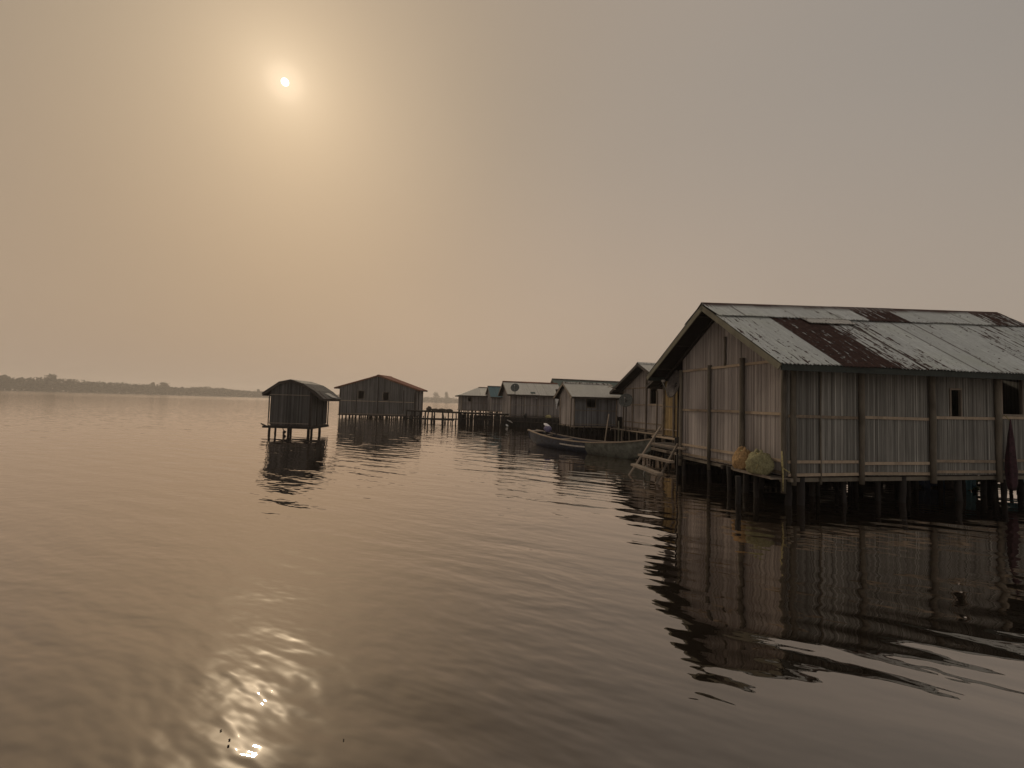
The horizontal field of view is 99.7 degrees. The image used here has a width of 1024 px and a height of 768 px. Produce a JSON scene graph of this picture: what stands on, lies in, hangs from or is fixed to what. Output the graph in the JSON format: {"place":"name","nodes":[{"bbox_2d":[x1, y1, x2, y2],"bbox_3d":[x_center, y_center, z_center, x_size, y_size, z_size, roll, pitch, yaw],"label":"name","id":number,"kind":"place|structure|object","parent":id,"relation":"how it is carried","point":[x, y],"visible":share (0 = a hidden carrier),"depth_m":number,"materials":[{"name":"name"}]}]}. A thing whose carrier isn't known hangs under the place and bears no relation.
{"place":"outdoors","nodes":[
{"label":"outdoors","id":0,"kind":"place"},
{"bbox_2d":[15,390,444,402],"bbox_3d":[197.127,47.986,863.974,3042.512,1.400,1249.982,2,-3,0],"label":"shore","id":1,"kind":"structure","parent":0,"point":[166,394],"depth_m":711.64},
{"bbox_2d":[44,373,58,389],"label":"shore tree","id":2,"kind":"object","parent":1,"relation":"on","point":[53,376],"visible":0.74,"depth_m":632.22,"materials":[{"name":"green plant"}]},
{"bbox_2d":[160,382,171,389],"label":"shore tree","id":3,"kind":"object","parent":1,"relation":"on","point":[163,384],"visible":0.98,"depth_m":750.92,"materials":[{"name":"green plant"}]},
{"bbox_2d":[0,376,457,402],"bbox_3d":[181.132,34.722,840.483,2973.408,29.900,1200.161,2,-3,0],"label":"forest","id":4,"kind":"object","parent":1,"relation":"on","point":[33,384],"visible":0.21,"depth_m":692.21,"materials":[{"name":"green plant"}]},
{"bbox_2d":[0,390,1023,767],"bbox_3d":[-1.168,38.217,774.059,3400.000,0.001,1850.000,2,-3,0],"label":"water","id":5,"kind":"structure","parent":0,"point":[184,580],"depth_m":4.32,"materials":[{"name":"liquid"}]},
{"bbox_2d":[261,379,340,434],"bbox_3d":[-12.008,1.701,24.821,3.360,3.802,3.045,2,-3,-4],"label":"stilt hut","id":6,"kind":"object","parent":5,"relation":"on","point":[296,404],"visible":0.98,"depth_m":23.50,"materials":[{"name":"wood"}]},
{"bbox_2d":[334,375,427,418],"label":"stilt house","id":7,"kind":"structure","parent":5,"relation":"on","point":[380,396],"depth_m":48.69,"materials":[{"name":"grey wood"}]},
{"bbox_2d":[405,410,508,424],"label":"jetty","id":8,"kind":"object","parent":5,"relation":"in","point":[433,419],"visible":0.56,"depth_m":41.29,"materials":[{"name":"brown wood"}]},
{"bbox_2d":[455,387,500,418],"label":"stilt house","id":9,"kind":"structure","parent":5,"relation":"on","point":[475,400],"depth_m":55.39,"materials":[{"name":"wood"}]},
{"bbox_2d":[458,414,506,426],"bbox_3d":[-2.771,3.651,39.629,5.812,1.652,0.279,0,-3,38],"label":"stake fence","id":10,"kind":"object","parent":5,"relation":"in","point":[488,420],"visible":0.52,"depth_m":39.26,"materials":[{"name":"brown wood"}]},
{"bbox_2d":[485,386,502,415],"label":"stilt house","id":11,"kind":"structure","parent":5,"relation":"in","point":[494,401],"depth_m":52.19,"materials":[{"name":"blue wood"}]},
{"bbox_2d":[498,381,559,426],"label":"stilt house","id":12,"kind":"structure","parent":5,"relation":"on","point":[521,401],"depth_m":40.59,"materials":[{"name":"wood"}]},
{"bbox_2d":[511,383,518,391],"bbox_3d":[0.245,0.684,39.068,0.800,1.503,0.541,1,-3,10],"label":"satellite dish","id":13,"kind":"object","parent":12,"relation":"attached to","point":[514,387],"visible":1,"depth_m":39.19,"materials":[{"name":"metal"}]},
{"bbox_2d":[507,417,567,429],"bbox_3d":[2.081,3.721,37.219,6.346,1.585,0.298,0,-3,36],"label":"stake fence","id":14,"kind":"object","parent":5,"relation":"in","point":[533,423],"visible":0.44,"depth_m":37.33,"materials":[{"name":"brown wood"}]},
{"bbox_2d":[550,378,622,416],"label":"stilt house","id":15,"kind":"structure","parent":5,"relation":"on","point":[619,407],"depth_m":47.18,"materials":[{"name":"grey metal"}]},
{"bbox_2d":[554,381,620,436],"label":"stilt house","id":16,"kind":"structure","parent":5,"relation":"on","point":[588,405],"depth_m":29.00,"materials":[{"name":"wood"}]},
{"bbox_2d":[527,423,651,459],"bbox_3d":[3.109,2.514,19.317,1.300,1.216,7.652,3,-3,-33],"label":"wooden canoe","id":17,"kind":"object","parent":5,"relation":"on","point":[633,449],"visible":0.94,"depth_m":18.25,"materials":[{"name":"blue paint"}]},
{"bbox_2d":[570,426,619,436],"bbox_3d":[6.688,3.588,29.655,5.616,1.425,0.300,2,-3,-12],"label":"stake fence","id":18,"kind":"object","parent":5,"relation":"in","point":[602,431],"visible":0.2,"depth_m":29.36,"materials":[{"name":"brown wood"}]},
{"bbox_2d":[604,414,608,440],"bbox_3d":[4.445,2.546,20.294,0.356,2.287,0.084,4,-3,-39],"label":"mooring pole","id":19,"kind":"object","parent":5,"relation":"in","point":[606,428],"visible":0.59,"depth_m":20.29,"materials":[{"name":"brown wood"}]},
{"bbox_2d":[618,421,619,440],"bbox_3d":[6.261,3.083,25.393,0.125,1.802,0.097,2,-3,0],"label":"mooring post","id":20,"kind":"object","parent":5,"relation":"in","point":[618,429],"visible":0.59,"depth_m":25.38,"materials":[{"name":"brown wood"}]},
{"bbox_2d":[617,416,622,426],"bbox_3d":[8.898,3.361,30.445,3.973,2.083,0.283,2,-3,-12],"label":"stake fence","id":21,"kind":"object","parent":5,"relation":"in","point":[620,419],"visible":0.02,"depth_m":30.10,"materials":[{"name":"brown wood"}]},
{"bbox_2d":[609,362,674,442],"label":"stilt house","id":22,"kind":"structure","parent":5,"relation":"on","point":[644,411],"depth_m":26.04,"materials":[{"name":"wood"}]},
{"bbox_2d":[619,394,632,440],"bbox_3d":[6.845,2.152,26.058,0.598,3.158,0.717,3,-3,-25],"label":"satellite dish","id":23,"kind":"object","parent":22,"relation":"attached to","point":[626,400],"visible":0.99,"depth_m":26.17,"materials":[{"name":"metal"}]},
{"bbox_2d":[620,427,671,442],"bbox_3d":[8.154,3.455,25.857,0.308,1.427,7.032,2,-3,-12],"label":"stake fence","id":24,"kind":"object","parent":5,"relation":"in","point":[641,435],"visible":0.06,"depth_m":26.59,"materials":[{"name":"brown wood"}]},
{"bbox_2d":[628,426,686,482],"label":"boat steps","id":25,"kind":"object","parent":5,"relation":"in","point":[649,470],"visible":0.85,"depth_m":12.48,"materials":[{"name":"wood"}]},
{"bbox_2d":[646,381,678,442],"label":"stilt house","id":26,"kind":"structure","parent":5,"relation":"on","point":[669,418],"depth_m":20.84,"materials":[{"name":"wood"}]},
{"bbox_2d":[648,442,678,463],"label":"side deck","id":27,"kind":"structure","parent":5,"relation":"in","point":[665,451],"depth_m":16.58,"materials":[{"name":"brown wood"}]},
{"bbox_2d":[676,454,742,473],"bbox_3d":[10.770,3.063,14.599,11.601,1.318,0.308,2,-3,-12],"label":"stake fence","id":28,"kind":"object","parent":5,"relation":"in","point":[693,467],"visible":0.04,"depth_m":13.49,"materials":[{"name":"brown wood"}]},
{"bbox_2d":[646,302,1023,505],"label":"stilt house","id":29,"kind":"structure","parent":5,"relation":"on","point":[818,395],"depth_m":10.38,"materials":[{"name":"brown wood"}]},
{"bbox_2d":[661,370,679,453],"bbox_3d":[5.036,1.423,13.545,0.599,3.733,0.644,0,-3,37],"label":"satellite dish","id":30,"kind":"object","parent":29,"relation":"attached to","point":[672,387],"visible":0.93,"depth_m":13.60,"materials":[{"name":"metal"}]},
{"bbox_2d":[732,446,750,470],"bbox_3d":[5.530,1.774,10.314,0.513,0.589,0.482,-1,-4,44],"label":"net bundle","id":31,"kind":"object","parent":29,"relation":"on","point":[740,456],"visible":0.69,"depth_m":10.20,"materials":[{"name":"fabric"}]},
{"bbox_2d":[745,448,774,474],"bbox_3d":[5.611,1.744,9.719,0.546,0.579,0.568,4,-4,-42],"label":"net bundle","id":32,"kind":"object","parent":29,"relation":"on","point":[757,461],"visible":0.99,"depth_m":9.55,"materials":[{"name":"fabric"}]},
{"bbox_2d":[919,480,945,487],"bbox_3d":[11.907,2.659,12.251,0.959,0.601,0.179,2,-3,-12],"label":"tarpaulin","id":33,"kind":"object","parent":29,"relation":"hanging from","point":[925,483],"visible":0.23,"depth_m":12.18,"materials":[{"name":"blue plastic"}]},
{"bbox_2d":[949,388,962,416],"bbox_3d":[10.714,0.465,10.445,0.382,0.730,0.054,2,-3,-12],"label":"window frame","id":34,"kind":"structure","parent":29,"relation":"in","point":[960,414],"depth_m":10.44,"materials":[{"name":"wood"}]},
{"bbox_2d":[959,475,976,490],"bbox_3d":[12.625,2.664,11.992,0.683,0.590,0.162,2,-3,-12],"label":"tarpaulin","id":35,"kind":"object","parent":29,"relation":"hanging from","point":[970,484],"visible":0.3,"depth_m":11.97,"materials":[{"name":"blue plastic"}]},
{"bbox_2d":[1002,415,1017,489],"bbox_3d":[12.092,1.657,10.470,0.240,1.808,0.267,0,-3,37],"label":"hanging net","id":36,"kind":"object","parent":29,"relation":"hanging from","point":[1011,471],"visible":1,"depth_m":10.42,"materials":[{"name":"fabric"}]},
{"bbox_2d":[1001,379,1023,415],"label":"window frame","id":37,"kind":"structure","parent":29,"relation":"in","point":[1021,392],"depth_m":10.89,"materials":[{"name":"wood"}]},
{"bbox_2d":[0,0,1023,398],"label":"sky","id":38,"kind":"structure","parent":0,"point":[453,197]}
]}

